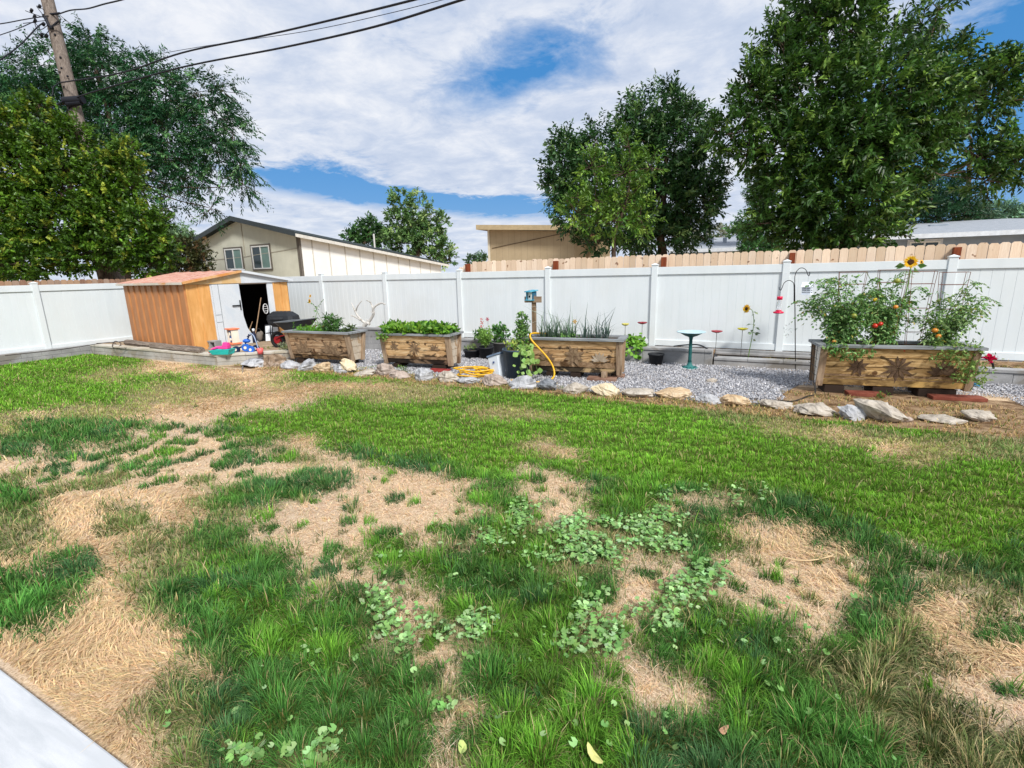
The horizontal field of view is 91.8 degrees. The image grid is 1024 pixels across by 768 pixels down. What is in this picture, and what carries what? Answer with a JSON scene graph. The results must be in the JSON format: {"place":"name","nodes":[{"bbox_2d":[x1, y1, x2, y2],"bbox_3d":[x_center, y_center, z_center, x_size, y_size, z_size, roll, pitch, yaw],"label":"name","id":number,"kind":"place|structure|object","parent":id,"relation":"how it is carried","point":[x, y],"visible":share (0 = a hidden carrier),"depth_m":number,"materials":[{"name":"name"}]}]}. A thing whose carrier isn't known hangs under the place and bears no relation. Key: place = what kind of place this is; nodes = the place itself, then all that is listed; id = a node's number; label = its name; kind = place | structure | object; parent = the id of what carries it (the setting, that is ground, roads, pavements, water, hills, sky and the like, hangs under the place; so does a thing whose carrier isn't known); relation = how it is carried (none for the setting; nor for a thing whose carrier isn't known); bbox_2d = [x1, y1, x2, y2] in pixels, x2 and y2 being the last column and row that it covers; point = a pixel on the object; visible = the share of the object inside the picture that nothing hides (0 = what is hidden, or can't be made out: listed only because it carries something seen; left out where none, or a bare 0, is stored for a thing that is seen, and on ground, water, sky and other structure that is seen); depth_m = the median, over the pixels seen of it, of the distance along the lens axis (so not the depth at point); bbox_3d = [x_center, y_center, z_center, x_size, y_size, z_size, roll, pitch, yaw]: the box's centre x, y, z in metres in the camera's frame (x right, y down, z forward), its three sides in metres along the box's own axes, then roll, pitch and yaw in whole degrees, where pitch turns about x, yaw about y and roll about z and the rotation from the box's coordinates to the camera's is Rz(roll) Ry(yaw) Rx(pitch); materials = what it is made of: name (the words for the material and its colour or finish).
{"place":"outdoors","nodes":[
{"label":"outdoors","id":0,"kind":"place"},
{"bbox_2d":[0,670,127,767],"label":"patio","id":1,"kind":"structure","parent":0,"point":[35,732],"depth_m":2.05,"materials":[{"name":"concrete"}]},
{"bbox_2d":[224,328,242,350],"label":"toy house","id":2,"kind":"structure","parent":0,"point":[233,336],"depth_m":11.69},
{"bbox_2d":[186,216,448,276],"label":"cream house","id":3,"kind":"structure","parent":0,"point":[253,246],"depth_m":28.96,"materials":[{"name":"paint"}]},
{"bbox_2d":[223,247,244,270],"bbox_3d":[-16.503,-7.407,29.451,1.716,1.368,0.055,5,14,26],"label":"window","id":4,"kind":"structure","parent":3,"relation":"in","point":[229,252],"depth_m":29.44,"materials":[{"name":"white glass"}]},
{"bbox_2d":[250,243,272,270],"bbox_3d":[-14.327,-7.234,28.365,1.698,1.460,0.055,5,14,26],"label":"window","id":5,"kind":"structure","parent":3,"relation":"in","point":[261,262],"depth_m":28.35,"materials":[{"name":"white glass"}]},
{"bbox_2d":[0,348,1023,767],"bbox_3d":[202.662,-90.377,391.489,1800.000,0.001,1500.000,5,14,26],"label":"ground","id":6,"kind":"structure","parent":0,"point":[22,680],"depth_m":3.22,"materials":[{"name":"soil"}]},
{"bbox_2d":[0,345,91,364],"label":"block wall","id":7,"kind":"structure","parent":6,"relation":"on","point":[39,355],"depth_m":12.56,"materials":[{"name":"grey concrete"}]},
{"bbox_2d":[0,282,132,353],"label":"vinyl fence","id":8,"kind":"object","parent":6,"relation":"on","point":[34,316],"visible":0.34,"depth_m":13.01,"materials":[{"name":"plastic"}]},
{"bbox_2d":[0,278,142,285],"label":"weathered fence","id":9,"kind":"object","parent":6,"relation":"on","point":[48,282],"visible":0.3,"depth_m":13.30,"materials":[{"name":"brown wood"}]},
{"bbox_2d":[23,0,125,279],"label":"utility pole","id":10,"kind":"object","parent":6,"relation":"on","point":[70,99],"visible":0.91,"depth_m":17.32,"materials":[{"name":"brown wood"}]},
{"bbox_2d":[59,0,416,82],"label":"overhead wire","id":11,"kind":"object","parent":10,"relation":"attached to","point":[329,20],"visible":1,"depth_m":12.47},
{"bbox_2d":[76,0,464,97],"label":"overhead wire","id":12,"kind":"object","parent":10,"relation":"attached to","point":[374,26],"visible":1,"depth_m":11.84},
{"bbox_2d":[148,0,441,55],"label":"overhead wire","id":13,"kind":"object","parent":10,"relation":"attached to","point":[316,29],"visible":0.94,"depth_m":12.54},
{"bbox_2d":[0,83,187,281],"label":"maple tree","id":14,"kind":"object","parent":6,"relation":"on","point":[49,170],"visible":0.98,"depth_m":15.14,"materials":[{"name":"green plant"}]},
{"bbox_2d":[0,11,273,278],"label":"honey locust tree","id":15,"kind":"object","parent":6,"relation":"on","point":[144,108],"visible":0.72,"depth_m":20.50,"materials":[{"name":"green plant"}]},
{"bbox_2d":[90,344,217,365],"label":"block wall","id":16,"kind":"structure","parent":6,"relation":"on","point":[206,358],"depth_m":12.14,"materials":[{"name":"concrete"}]},
{"bbox_2d":[149,344,202,352],"bbox_3d":[-8.063,-0.840,11.855,2.177,0.140,0.144,6,15,30],"label":"old timber","id":17,"kind":"object","parent":16,"relation":"on","point":[175,348],"visible":0.91,"depth_m":11.74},
{"bbox_2d":[157,221,196,255],"bbox_3d":[-25.771,-9.427,38.313,4.734,6.686,3.288,-2,13,-5],"label":"pale tree","id":18,"kind":"object","parent":6,"relation":"on","point":[183,231],"visible":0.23,"depth_m":37.41,"materials":[{"name":"green plant"}]},
{"bbox_2d":[154,230,217,273],"bbox_3d":[-12.972,-4.122,19.653,2.639,3.829,1.960,5,14,26],"label":"plum bush","id":19,"kind":"object","parent":6,"relation":"on","point":[197,255],"visible":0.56,"depth_m":19.31,"materials":[{"name":"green plant"}]},
{"bbox_2d":[102,341,285,351],"bbox_3d":[-7.556,-1.112,13.836,6.850,0.222,3.900,5,14,26],"label":"shed pad","id":20,"kind":"object","parent":6,"relation":"on","point":[261,344],"visible":0.1,"depth_m":12.76,"materials":[{"name":"concrete"}]},
{"bbox_2d":[123,339,204,351],"bbox_3d":[-8.768,-0.944,12.427,3.687,0.170,0.189,6,15,30],"label":"old timber","id":21,"kind":"object","parent":20,"relation":"on","point":[136,343],"visible":0.56,"depth_m":12.69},
{"bbox_2d":[115,269,292,348],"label":"metal shed","id":22,"kind":"structure","parent":20,"relation":"on","point":[199,308],"depth_m":12.53,"materials":[{"name":"metal"}]},
{"bbox_2d":[211,284,257,343],"bbox_3d":[-7.045,-1.770,12.688,0.046,1.540,1.019,6,15,30],"label":"sliding door","id":23,"kind":"structure","parent":22,"relation":"in","point":[226,297],"depth_m":12.53,"materials":[{"name":"metal"}]},
{"bbox_2d":[233,334,259,351],"bbox_3d":[-6.134,-0.932,11.391,0.540,0.429,0.260,-1,13,2],"label":"toy tricycle","id":24,"kind":"object","parent":20,"relation":"on","point":[247,347],"visible":0.9,"depth_m":11.33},
{"bbox_2d":[266,311,299,335],"bbox_3d":[-6.077,-1.530,13.198,0.798,0.806,0.529,1,13,12],"label":"charcoal grill","id":25,"kind":"object","parent":20,"relation":"on","point":[274,316],"visible":0.58,"depth_m":13.00,"materials":[{"name":"black metal"}]},
{"bbox_2d":[270,317,323,347],"bbox_3d":[-5.063,-1.204,11.889,1.786,0.733,0.705,2,13,17],"label":"wheelbarrow","id":26,"kind":"object","parent":20,"relation":"on","point":[284,325],"visible":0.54,"depth_m":11.79,"materials":[{"name":"metal"}]},
{"bbox_2d":[216,350,296,365],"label":"block wall","id":27,"kind":"structure","parent":6,"relation":"on","point":[235,358],"depth_m":11.20,"materials":[{"name":"concrete"}]},
{"bbox_2d":[208,342,235,354],"bbox_3d":[-6.490,-0.799,11.073,0.539,0.268,0.238,0,13,7],"label":"toy boat","id":28,"kind":"object","parent":27,"relation":"on","point":[225,348],"visible":1,"depth_m":11.01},
{"bbox_2d":[338,210,387,247],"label":"poplar tree","id":29,"kind":"object","parent":6,"relation":"on","point":[364,236],"visible":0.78,"depth_m":45.43,"materials":[{"name":"green plant"}]},
{"bbox_2d":[376,186,459,271],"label":"poplar tree","id":30,"kind":"object","parent":6,"relation":"on","point":[408,227],"visible":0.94,"depth_m":41.50,"materials":[{"name":"green plant"}]},
{"bbox_2d":[462,250,487,264],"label":"tree","id":31,"kind":"object","parent":6,"relation":"on","point":[481,257],"visible":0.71,"depth_m":89.40,"materials":[{"name":"green plant"}]},
{"bbox_2d":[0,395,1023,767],"bbox_3d":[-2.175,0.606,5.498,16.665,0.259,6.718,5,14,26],"label":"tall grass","id":32,"kind":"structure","parent":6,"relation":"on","point":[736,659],"depth_m":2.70,"materials":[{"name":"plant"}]},
{"bbox_2d":[162,481,896,766],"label":"round leaf weeds","id":33,"kind":"object","parent":6,"relation":"on","point":[702,578],"visible":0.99,"depth_m":2.78,"materials":[{"name":"plant"}]},
{"bbox_2d":[461,338,713,365],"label":"block wall","id":34,"kind":"structure","parent":6,"relation":"on","point":[702,356],"depth_m":10.00,"materials":[{"name":"grey concrete"}]},
{"bbox_2d":[552,118,669,257],"bbox_3d":[2.650,-4.060,13.318,3.043,5.744,2.208,2,13,13],"label":"young ash tree","id":35,"kind":"object","parent":6,"relation":"on","point":[611,195],"visible":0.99,"depth_m":13.08,"materials":[{"name":"green plant"}]},
{"bbox_2d":[224,365,1023,437],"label":"soil strip","id":36,"kind":"object","parent":6,"relation":"on","point":[895,397],"visible":0.4,"depth_m":6.68,"materials":[{"name":"soil"}]},
{"bbox_2d":[263,354,286,367],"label":"border rock","id":37,"kind":"object","parent":36,"relation":"on","point":[272,360],"visible":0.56,"depth_m":10.75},
{"bbox_2d":[415,367,433,380],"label":"border rock","id":38,"kind":"object","parent":36,"relation":"on","point":[423,373],"visible":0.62,"depth_m":8.96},
{"bbox_2d":[438,371,458,381],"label":"border rock","id":39,"kind":"object","parent":36,"relation":"on","point":[448,376],"visible":0.81,"depth_m":8.81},
{"bbox_2d":[482,374,507,385],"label":"border rock","id":40,"kind":"object","parent":36,"relation":"on","point":[491,379],"visible":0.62,"depth_m":8.39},
{"bbox_2d":[509,375,536,388],"bbox_3d":[0.201,-0.017,8.237,0.462,0.250,0.350,5,14,26],"label":"border rock","id":41,"kind":"object","parent":36,"relation":"on","point":[524,382],"visible":0.77,"depth_m":8.14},
{"bbox_2d":[537,378,556,389],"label":"border rock","id":42,"kind":"object","parent":36,"relation":"on","point":[547,384],"visible":0.84,"depth_m":7.96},
{"bbox_2d":[562,382,588,393],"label":"border rock","id":43,"kind":"object","parent":36,"relation":"on","point":[575,387],"visible":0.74,"depth_m":7.78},
{"bbox_2d":[591,383,619,396],"bbox_3d":[1.440,0.097,7.665,0.390,0.221,0.292,9,16,39],"label":"border rock","id":44,"kind":"object","parent":36,"relation":"on","point":[604,389],"visible":0.81,"depth_m":7.57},
{"bbox_2d":[233,360,1023,441],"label":"rock border grass","id":45,"kind":"object","parent":36,"relation":"on","point":[412,378],"visible":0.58,"depth_m":6.80,"materials":[{"name":"plant"}]},
{"bbox_2d":[622,388,654,396],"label":"border rock","id":46,"kind":"object","parent":36,"relation":"on","point":[639,392],"visible":0.85,"depth_m":7.45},
{"bbox_2d":[695,393,721,404],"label":"border rock","id":47,"kind":"object","parent":36,"relation":"on","point":[707,398],"visible":0.77,"depth_m":7.00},
{"bbox_2d":[720,394,751,405],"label":"border rock","id":48,"kind":"object","parent":36,"relation":"on","point":[731,399],"visible":0.72,"depth_m":6.87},
{"bbox_2d":[759,399,792,408],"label":"border rock","id":49,"kind":"object","parent":36,"relation":"on","point":[775,404],"visible":0.76,"depth_m":6.68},
{"bbox_2d":[793,402,836,416],"bbox_3d":[3.913,0.336,6.404,0.512,0.191,0.360,5,14,26],"label":"border rock","id":50,"kind":"object","parent":36,"relation":"on","point":[820,409],"visible":0.96,"depth_m":6.31,"materials":[{"name":"stone"}]},
{"bbox_2d":[837,404,866,420],"bbox_3d":[4.237,0.368,6.172,0.287,0.215,0.230,-5,13,-16],"label":"border rock","id":51,"kind":"object","parent":36,"relation":"on","point":[850,412],"visible":0.73,"depth_m":6.11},
{"bbox_2d":[844,390,885,397],"bbox_3d":[5.158,0.141,7.264,0.460,0.050,0.200,3,13,18],"label":"paver","id":52,"kind":"object","parent":36,"relation":"on","point":[860,393],"visible":0.83,"depth_m":7.22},
{"bbox_2d":[853,398,908,422],"bbox_3d":[4.571,0.344,6.096,0.539,0.280,0.443,-2,13,-4],"label":"border rock","id":53,"kind":"object","parent":36,"relation":"on","point":[877,410],"visible":0.73,"depth_m":6.01,"materials":[{"name":"stone"}]},
{"bbox_2d":[808,339,988,396],"bbox_3d":[5.540,-0.233,7.322,1.990,0.745,0.650,3,13,18],"label":"planter box","id":54,"kind":"object","parent":36,"relation":"on","point":[885,369],"visible":0.77,"depth_m":7.11,"materials":[{"name":"brown wood"}]},
{"bbox_2d":[787,275,902,348],"bbox_3d":[4.899,-1.023,7.342,1.468,1.194,0.826,5,14,26],"label":"tomato plant","id":55,"kind":"object","parent":54,"relation":"on","point":[846,327],"visible":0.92,"depth_m":7.25,"materials":[{"name":"green plant"}]},
{"bbox_2d":[822,336,876,361],"bbox_3d":[4.827,-0.509,7.131,0.665,0.381,0.317,3,13,17],"label":"tomato plant","id":56,"kind":"object","parent":54,"relation":"hanging from","point":[850,357],"visible":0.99,"depth_m":7.12,"materials":[{"name":"green plant"}]},
{"bbox_2d":[854,271,933,351],"bbox_3d":[5.435,-1.058,7.257,1.100,1.157,0.665,5,14,26],"label":"tomato plant","id":57,"kind":"object","parent":54,"relation":"on","point":[885,336],"visible":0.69,"depth_m":7.15,"materials":[{"name":"green plant"}]},
{"bbox_2d":[893,255,926,338],"bbox_3d":[5.792,-1.227,7.389,0.353,1.331,0.578,23,28,62],"label":"sunflower","id":58,"kind":"object","parent":54,"relation":"on","point":[910,262],"visible":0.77,"depth_m":7.21,"materials":[{"name":"yellow plant"}]},
{"bbox_2d":[904,271,937,345],"bbox_3d":[5.788,-1.026,7.089,0.307,1.143,0.234,5,14,26],"label":"tomato cage","id":59,"kind":"object","parent":54,"relation":"on","point":[911,283],"visible":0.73,"depth_m":7.05,"materials":[{"name":"metal"}]},
{"bbox_2d":[901,280,1002,346],"bbox_3d":[6.134,-0.889,6.881,1.027,1.088,0.760,-2,13,-2],"label":"tomato plant","id":60,"kind":"object","parent":54,"relation":"on","point":[947,326],"visible":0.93,"depth_m":6.86,"materials":[{"name":"green plant"}]},
{"bbox_2d":[929,336,995,389],"bbox_3d":[6.097,-0.285,6.765,0.782,0.746,0.378,5,14,26],"label":"tomato plant","id":61,"kind":"object","parent":54,"relation":"hanging from","point":[972,365],"visible":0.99,"depth_m":6.71,"materials":[{"name":"green plant"}]},
{"bbox_2d":[918,414,967,423],"bbox_3d":[5.193,0.426,6.031,0.505,0.073,0.374,-3,13,-5],"label":"border rock","id":62,"kind":"object","parent":36,"relation":"on","point":[943,418],"visible":0.98,"depth_m":5.96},
{"bbox_2d":[927,394,987,401],"bbox_3d":[6.205,0.191,6.932,0.620,0.050,0.200,3,13,18],"label":"paver","id":63,"kind":"object","parent":36,"relation":"on","point":[969,398],"visible":1,"depth_m":6.88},
{"bbox_2d":[960,409,996,421],"bbox_3d":[5.638,0.392,6.013,0.362,0.156,0.266,-4,13,-11],"label":"border rock","id":64,"kind":"object","parent":36,"relation":"on","point":[976,415],"visible":0.94,"depth_m":5.93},
{"bbox_2d":[533,69,740,266],"bbox_3d":[3.823,-5.686,15.742,6.332,7.850,3.384,1,13,12],"label":"ash tree","id":65,"kind":"object","parent":6,"relation":"on","point":[660,126],"visible":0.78,"depth_m":15.05,"materials":[{"name":"green plant"}]},
{"bbox_2d":[461,337,1016,361],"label":"fence curb","id":66,"kind":"structure","parent":6,"relation":"on","point":[768,354],"depth_m":9.71,"materials":[{"name":"grey concrete"}]},
{"bbox_2d":[285,254,1023,360],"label":"vinyl fence","id":67,"kind":"object","parent":66,"relation":"on","point":[666,304],"visible":0.67,"depth_m":10.44,"materials":[{"name":"plastic"}]},
{"bbox_2d":[459,241,1023,361],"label":"cedar fence","id":68,"kind":"object","parent":6,"relation":"on","point":[993,250],"visible":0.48,"depth_m":9.79,"materials":[{"name":"wood"}]},
{"bbox_2d":[722,202,784,255],"bbox_3d":[11.353,-6.027,23.142,3.214,4.909,2.169,-4,13,-11],"label":"tree","id":69,"kind":"object","parent":6,"relation":"on","point":[749,246],"visible":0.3,"depth_m":22.81,"materials":[{"name":"green plant"}]},
{"bbox_2d":[714,356,809,370],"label":"block wall","id":70,"kind":"structure","parent":6,"relation":"on","point":[761,362],"depth_m":9.38,"materials":[{"name":"grey concrete"}]},
{"bbox_2d":[740,159,787,232],"bbox_3d":[12.962,-7.829,25.425,2.863,7.342,2.302,5,14,26],"label":"round tree","id":71,"kind":"object","parent":6,"relation":"on","point":[747,190],"visible":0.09,"depth_m":25.02,"materials":[{"name":"green plant"}]},
{"bbox_2d":[667,218,1023,265],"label":"grey house","id":72,"kind":"structure","parent":6,"relation":"on","point":[977,232],"depth_m":22.25,"materials":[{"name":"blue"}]},
{"bbox_2d":[907,239,942,254],"bbox_3d":[18.528,-6.085,22.332,1.261,0.820,0.055,5,14,26],"label":"window","id":73,"kind":"structure","parent":72,"relation":"in","point":[926,242],"depth_m":22.25,"materials":[{"name":"beige glass"}]},
{"bbox_2d":[696,0,1023,262],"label":"ash tree","id":74,"kind":"object","parent":6,"relation":"on","point":[873,144],"visible":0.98,"depth_m":11.27,"materials":[{"name":"green plant"}]},
{"bbox_2d":[896,158,996,237],"bbox_3d":[21.996,-8.189,26.148,5.295,7.332,3.877,5,14,26],"label":"spruce tree","id":75,"kind":"object","parent":6,"relation":"on","point":[949,204],"visible":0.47,"depth_m":25.25,"materials":[{"name":"green plant"}]},
{"bbox_2d":[969,193,1023,219],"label":"hazy tree","id":76,"kind":"object","parent":6,"relation":"on","point":[1006,209],"visible":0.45,"depth_m":45.18,"materials":[{"name":"green plant"}]},
{"bbox_2d":[975,366,1023,383],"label":"block wall","id":77,"kind":"structure","parent":6,"relation":"on","point":[1008,375],"depth_m":7.76,"materials":[{"name":"grey concrete"}]},
{"bbox_2d":[980,360,1023,368],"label":"bed slope","id":78,"kind":"structure","parent":77,"relation":"on","point":[1009,364],"depth_m":8.06,"materials":[{"name":"soil"}]},
{"bbox_2d":[0,353,1023,570],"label":"mown grass","id":79,"kind":"structure","parent":0,"point":[649,460],"depth_m":5.65,"materials":[{"name":"plant"}]},
{"bbox_2d":[0,0,1023,281],"label":"sky","id":80,"kind":"structure","parent":0,"point":[457,102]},
{"bbox_2d":[476,225,609,260],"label":"tan building","id":81,"kind":"structure","parent":0,"point":[518,242],"depth_m":21.00,"materials":[{"name":"paint"}]},
{"bbox_2d":[295,349,1023,405],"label":"gravel ground","id":82,"kind":"structure","parent":0,"point":[781,389],"depth_m":8.50,"materials":[{"name":"gravel"}]},
{"bbox_2d":[281,329,367,362],"bbox_3d":[-4.117,-0.821,10.984,1.840,0.740,0.650,4,14,22],"label":"planter box","id":83,"kind":"object","parent":82,"relation":"on","point":[306,345],"visible":0.84,"depth_m":10.75,"materials":[{"name":"brown wood"}]},
{"bbox_2d":[318,312,343,331],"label":"pepper plant","id":84,"kind":"object","parent":83,"relation":"in","point":[327,321],"visible":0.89,"depth_m":10.73,"materials":[{"name":"green plant"}]},
{"bbox_2d":[354,326,382,349],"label":"block wall","id":85,"kind":"structure","parent":82,"relation":"on","point":[371,342],"depth_m":12.78,"materials":[{"name":"grey concrete"}]},
{"bbox_2d":[351,300,385,326],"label":"driftwood branch","id":86,"kind":"object","parent":85,"relation":"on","point":[366,323],"visible":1,"depth_m":12.92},
{"bbox_2d":[375,362,396,375],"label":"border rock","id":87,"kind":"object","parent":82,"relation":"on","point":[384,369],"visible":0.74,"depth_m":9.53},
{"bbox_2d":[376,331,463,368],"bbox_3d":[-1.859,-0.692,10.170,1.650,0.740,0.650,3,13,20],"label":"planter box","id":88,"kind":"object","parent":82,"relation":"on","point":[442,352],"visible":0.84,"depth_m":9.94,"materials":[{"name":"brown wood"}]},
{"bbox_2d":[379,318,460,338],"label":"strawberry plants","id":89,"kind":"object","parent":88,"relation":"in","point":[430,326],"visible":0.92,"depth_m":9.86,"materials":[{"name":"green plant"}]},
{"bbox_2d":[453,366,493,377],"bbox_3d":[-0.698,-0.247,9.299,0.899,0.185,0.596,5,14,26],"label":"coiled hose","id":90,"kind":"object","parent":82,"relation":"on","point":[483,370],"visible":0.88,"depth_m":9.13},
{"bbox_2d":[478,346,493,359],"bbox_3d":[-0.584,-0.695,11.101,0.364,0.280,0.360,5,14,26],"label":"plant pot","id":91,"kind":"object","parent":82,"relation":"on","point":[484,352],"visible":0.84,"depth_m":10.98,"materials":[{"name":"plastic"}]},
{"bbox_2d":[476,325,493,347],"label":"light green bush","id":92,"kind":"object","parent":91,"relation":"on","point":[485,339],"visible":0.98,"depth_m":10.99,"materials":[{"name":"green plant"}]},
{"bbox_2d":[486,351,504,375],"bbox_3d":[-0.285,-0.369,9.159,0.267,0.477,0.255,7,15,34],"label":"storage bin","id":93,"kind":"object","parent":82,"relation":"on","point":[496,362],"visible":0.71,"depth_m":9.06,"materials":[{"name":"plastic"}]},
{"bbox_2d":[493,341,507,352],"bbox_3d":[-0.261,-0.797,11.388,0.364,0.340,0.360,5,14,26],"label":"plant pot","id":94,"kind":"object","parent":82,"relation":"on","point":[498,347],"visible":0.55,"depth_m":11.24,"materials":[{"name":"black plastic"}]},
{"bbox_2d":[491,321,510,342],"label":"leafy plant","id":95,"kind":"object","parent":94,"relation":"on","point":[496,329],"visible":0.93,"depth_m":11.27,"materials":[{"name":"green plant"}]},
{"bbox_2d":[502,347,529,379],"bbox_3d":[0.096,-0.375,9.002,0.544,0.540,0.538,5,14,26],"label":"plant tub","id":96,"kind":"object","parent":82,"relation":"on","point":[510,360],"visible":0.47,"depth_m":8.82,"materials":[{"name":"plastic"}]},
{"bbox_2d":[512,311,531,348],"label":"tall tub plant","id":97,"kind":"object","parent":96,"relation":"in","point":[522,331],"visible":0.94,"depth_m":8.85,"materials":[{"name":"green plant"}]},
{"bbox_2d":[503,337,542,376],"bbox_3d":[0.151,-0.495,8.916,0.553,0.799,0.736,-8,14,-26],"label":"squash vine","id":98,"kind":"object","parent":96,"relation":"in","point":[524,352],"visible":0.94,"depth_m":8.71,"materials":[{"name":"green plant"}]},
{"bbox_2d":[524,296,541,371],"bbox_3d":[0.417,-0.931,9.323,0.330,1.470,0.102,4,14,22],"label":"birdhouse post","id":99,"kind":"object","parent":82,"relation":"on","point":[537,299],"visible":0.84,"depth_m":9.20,"materials":[{"name":"brown wood"}]},
{"bbox_2d":[522,334,627,378],"bbox_3d":[1.140,-0.492,8.960,1.790,0.740,0.650,3,13,20],"label":"planter box","id":100,"kind":"object","parent":82,"relation":"on","point":[577,357],"visible":0.77,"depth_m":8.72,"materials":[{"name":"orange wood"}]},
{"bbox_2d":[530,306,579,337],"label":"onion leaves","id":101,"kind":"object","parent":100,"relation":"on","point":[555,330],"visible":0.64,"depth_m":8.97,"materials":[{"name":"green plant"}]},
{"bbox_2d":[569,303,614,337],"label":"onion leaves","id":102,"kind":"object","parent":100,"relation":"on","point":[598,333],"visible":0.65,"depth_m":8.70,"materials":[{"name":"green plant"}]},
{"bbox_2d":[648,352,664,365],"bbox_3d":[2.880,-0.494,9.930,0.320,0.240,0.317,5,14,26],"label":"fabric pot","id":103,"kind":"object","parent":82,"relation":"on","point":[656,358],"visible":0.87,"depth_m":9.83,"materials":[{"name":"fabric"}]},
{"bbox_2d":[654,387,691,399],"bbox_3d":[2.446,0.157,7.413,0.394,0.164,0.561,22,26,60],"label":"border rock","id":104,"kind":"object","parent":82,"relation":"on","point":[676,392],"visible":0.89,"depth_m":7.33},
{"bbox_2d":[677,330,705,369],"bbox_3d":[3.392,-0.642,9.445,0.524,0.716,0.521,5,14,26],"label":"bird bath","id":105,"kind":"object","parent":82,"relation":"on","point":[690,334],"visible":0.98,"depth_m":9.43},
{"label":"raised bed soil","id":106,"kind":"structure","parent":0,"visible":0},
{"bbox_2d":[625,332,648,359],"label":"bean bush","id":107,"kind":"object","parent":106,"relation":"on","point":[635,342],"visible":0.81,"depth_m":10.26,"materials":[{"name":"green plant"}]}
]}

